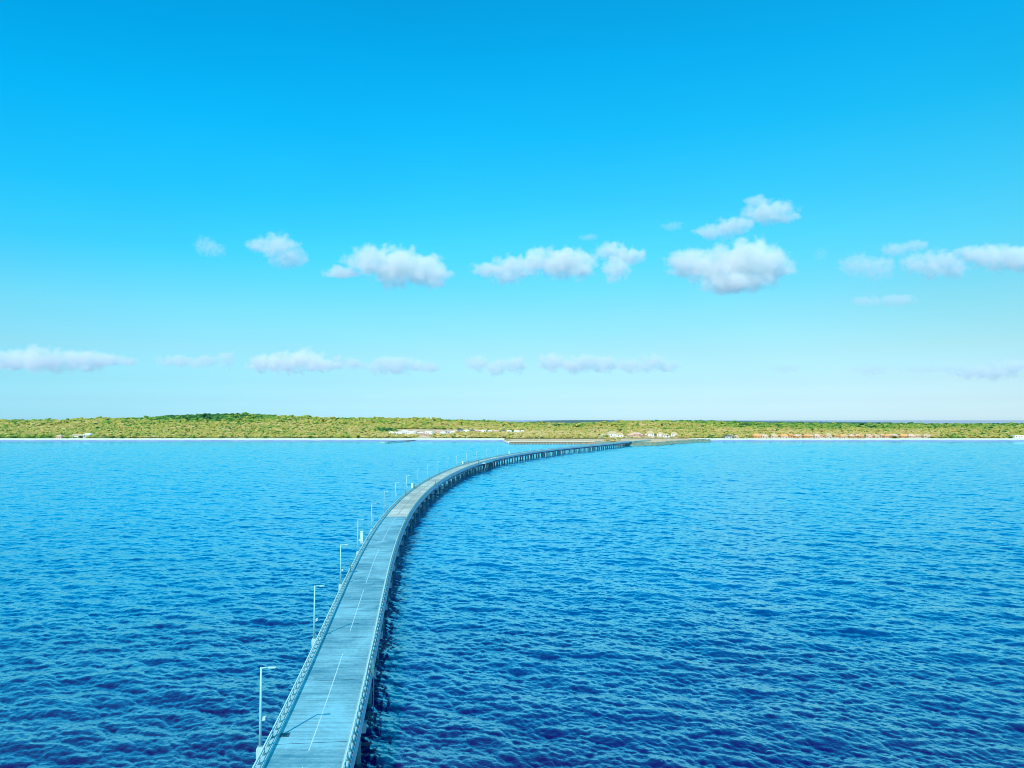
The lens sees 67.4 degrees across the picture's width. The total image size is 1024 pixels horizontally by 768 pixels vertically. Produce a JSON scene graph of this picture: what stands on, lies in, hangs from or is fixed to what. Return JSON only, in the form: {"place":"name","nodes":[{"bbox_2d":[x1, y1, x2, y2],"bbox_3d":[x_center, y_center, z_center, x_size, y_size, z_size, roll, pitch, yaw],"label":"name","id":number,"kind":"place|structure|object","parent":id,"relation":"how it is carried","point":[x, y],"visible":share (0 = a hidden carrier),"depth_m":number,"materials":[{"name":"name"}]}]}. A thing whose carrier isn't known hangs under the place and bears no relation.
{"place":"outdoors","nodes":[
{"label":"outdoors","id":0,"kind":"place"},
{"bbox_2d":[0,420,1023,767],"bbox_3d":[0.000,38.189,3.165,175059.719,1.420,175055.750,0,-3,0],"label":"water","id":1,"kind":"structure","parent":0,"point":[778,604],"depth_m":161.10,"materials":[{"name":"blue liquid"}]},
{"bbox_2d":[252,441,631,767],"bbox_3d":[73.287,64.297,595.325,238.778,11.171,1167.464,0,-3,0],"label":"trestle bridge","id":2,"kind":"structure","parent":1,"relation":"in","point":[320,722],"depth_m":103.55,"materials":[{"name":"concrete"}]},
{"bbox_2d":[256,666,275,758],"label":"street lamp","id":3,"kind":"object","parent":2,"relation":"on","point":[259,746],"visible":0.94,"depth_m":75.10,"materials":[{"name":"metal"}]},
{"bbox_2d":[311,585,324,645],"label":"street lamp","id":4,"kind":"object","parent":2,"relation":"on","point":[313,638],"visible":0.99,"depth_m":112.15,"materials":[{"name":"metal"}]},
{"bbox_2d":[339,544,347,588],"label":"street lamp","id":5,"kind":"object","parent":2,"relation":"on","point":[340,584],"visible":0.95,"depth_m":149.33,"materials":[{"name":"metal"}]},
{"bbox_2d":[356,519,363,554],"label":"street lamp","id":6,"kind":"object","parent":2,"relation":"on","point":[357,540],"visible":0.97,"depth_m":186.55,"materials":[{"name":"metal"}]},
{"bbox_2d":[360,531,363,543],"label":"utility cabinet","id":7,"kind":"object","parent":2,"relation":"attached to","point":[361,537],"visible":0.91,"depth_m":201.52,"materials":[{"name":"metal"}]},
{"bbox_2d":[371,658,373,674],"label":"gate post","id":8,"kind":"object","parent":2,"relation":"attached to","point":[372,666],"visible":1,"depth_m":96.37,"materials":[{"name":"metal"}]},
{"bbox_2d":[373,674,373,719],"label":"boarding ladder","id":9,"kind":"object","parent":8,"relation":"hanging from","point":[373,696],"visible":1,"depth_m":96.30,"materials":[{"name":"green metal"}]},
{"bbox_2d":[370,503,376,531],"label":"street lamp","id":10,"kind":"object","parent":2,"relation":"on","point":[371,517],"visible":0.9,"depth_m":223.94,"materials":[{"name":"metal"}]},
{"bbox_2d":[0,416,1023,443],"bbox_3d":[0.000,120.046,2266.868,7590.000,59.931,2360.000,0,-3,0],"label":"terrain","id":11,"kind":"structure","parent":0,"point":[421,438],"depth_m":1408.37,"materials":[{"name":"soil"}]},
{"bbox_2d":[69,434,82,437],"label":"beach villa","id":12,"kind":"object","parent":11,"relation":"on","point":[76,435],"visible":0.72,"depth_m":1482.01,"materials":[{"name":"wicker"}]},
{"bbox_2d":[83,433,93,437],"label":"beach villa","id":13,"kind":"object","parent":11,"relation":"on","point":[87,434],"visible":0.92,"depth_m":1476.35,"materials":[{"name":"white glass"}]},
{"bbox_2d":[405,431,415,433],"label":"resort building","id":14,"kind":"structure","parent":11,"relation":"on","point":[410,432],"depth_m":1618.94,"materials":[{"name":"white glass"}]},
{"bbox_2d":[0,412,1023,441],"bbox_3d":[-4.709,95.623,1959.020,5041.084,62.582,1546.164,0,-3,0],"label":"scrub forest","id":15,"kind":"object","parent":11,"relation":"on","point":[227,425],"visible":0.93,"depth_m":1927.94,"materials":[{"name":"green plant"}]},
{"bbox_2d":[509,441,599,443],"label":"bulkhead wall","id":16,"kind":"structure","parent":11,"relation":"on","point":[534,442],"depth_m":1222.27,"materials":[{"name":"beige concrete"}]},
{"bbox_2d":[605,431,617,435],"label":"beach pavilion","id":17,"kind":"structure","parent":11,"relation":"on","point":[612,433],"depth_m":1536.11,"materials":[{"name":"wicker"}]},
{"bbox_2d":[631,432,640,436],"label":"beach pavilion","id":18,"kind":"structure","parent":11,"relation":"on","point":[638,434],"depth_m":1531.55,"materials":[{"name":"beige"}]},
{"bbox_2d":[646,431,654,435],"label":"beach pavilion","id":19,"kind":"structure","parent":11,"relation":"on","point":[650,433],"depth_m":1545.90,"materials":[{"name":"wicker"}]},
{"bbox_2d":[595,439,710,445],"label":"riprap rocks","id":20,"kind":"object","parent":11,"relation":"on","point":[667,442],"visible":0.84,"depth_m":1185.19,"materials":[{"name":"grey stone"}]},
{"bbox_2d":[752,433,760,437],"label":"beach cabana","id":21,"kind":"object","parent":11,"relation":"on","point":[756,435],"visible":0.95,"depth_m":1458.15,"materials":[{"name":"orange"}]},
{"bbox_2d":[769,434,777,437],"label":"beach cabana","id":22,"kind":"object","parent":11,"relation":"on","point":[774,436],"visible":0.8,"depth_m":1464.49,"materials":[{"name":"wicker"}]},
{"bbox_2d":[780,434,787,437],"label":"beach cabana","id":23,"kind":"object","parent":11,"relation":"on","point":[783,435],"visible":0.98,"depth_m":1454.31,"materials":[{"name":"orange"}]},
{"bbox_2d":[802,434,810,437],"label":"beach cabana","id":24,"kind":"object","parent":11,"relation":"on","point":[806,436],"visible":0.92,"depth_m":1475.17,"materials":[{"name":"orange"}]},
{"bbox_2d":[824,433,831,437],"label":"beach cabana","id":25,"kind":"object","parent":11,"relation":"on","point":[827,435],"visible":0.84,"depth_m":1465.07,"materials":[{"name":"wicker"}]},
{"bbox_2d":[907,434,915,437],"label":"beach cabana","id":26,"kind":"object","parent":11,"relation":"on","point":[911,436],"visible":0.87,"depth_m":1478.35,"materials":[{"name":"beige"}]},
{"bbox_2d":[921,434,929,437],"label":"beach cabana","id":27,"kind":"object","parent":11,"relation":"on","point":[925,436],"visible":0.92,"depth_m":1474.26,"materials":[{"name":"wicker"}]},
{"bbox_2d":[1011,435,1023,437],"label":"beach house","id":28,"kind":"structure","parent":11,"relation":"on","point":[1018,436],"depth_m":1459.84,"materials":[{"name":"white glass"}]},
{"bbox_2d":[0,0,1023,419],"label":"sky","id":29,"kind":"structure","parent":0,"point":[443,209],"materials":[{"name":"blue"}]},
{"bbox_2d":[632,440,650,442],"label":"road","id":30,"kind":"structure","parent":0,"point":[635,441],"depth_m":1194.76,"materials":[{"name":"grey concrete"}]},
{"bbox_2d":[519,420,891,423],"bbox_3d":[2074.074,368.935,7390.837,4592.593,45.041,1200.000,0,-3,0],"label":"hills","id":31,"kind":"structure","parent":0,"point":[582,421],"depth_m":7181.77,"materials":[{"name":"green plant"}]}
]}

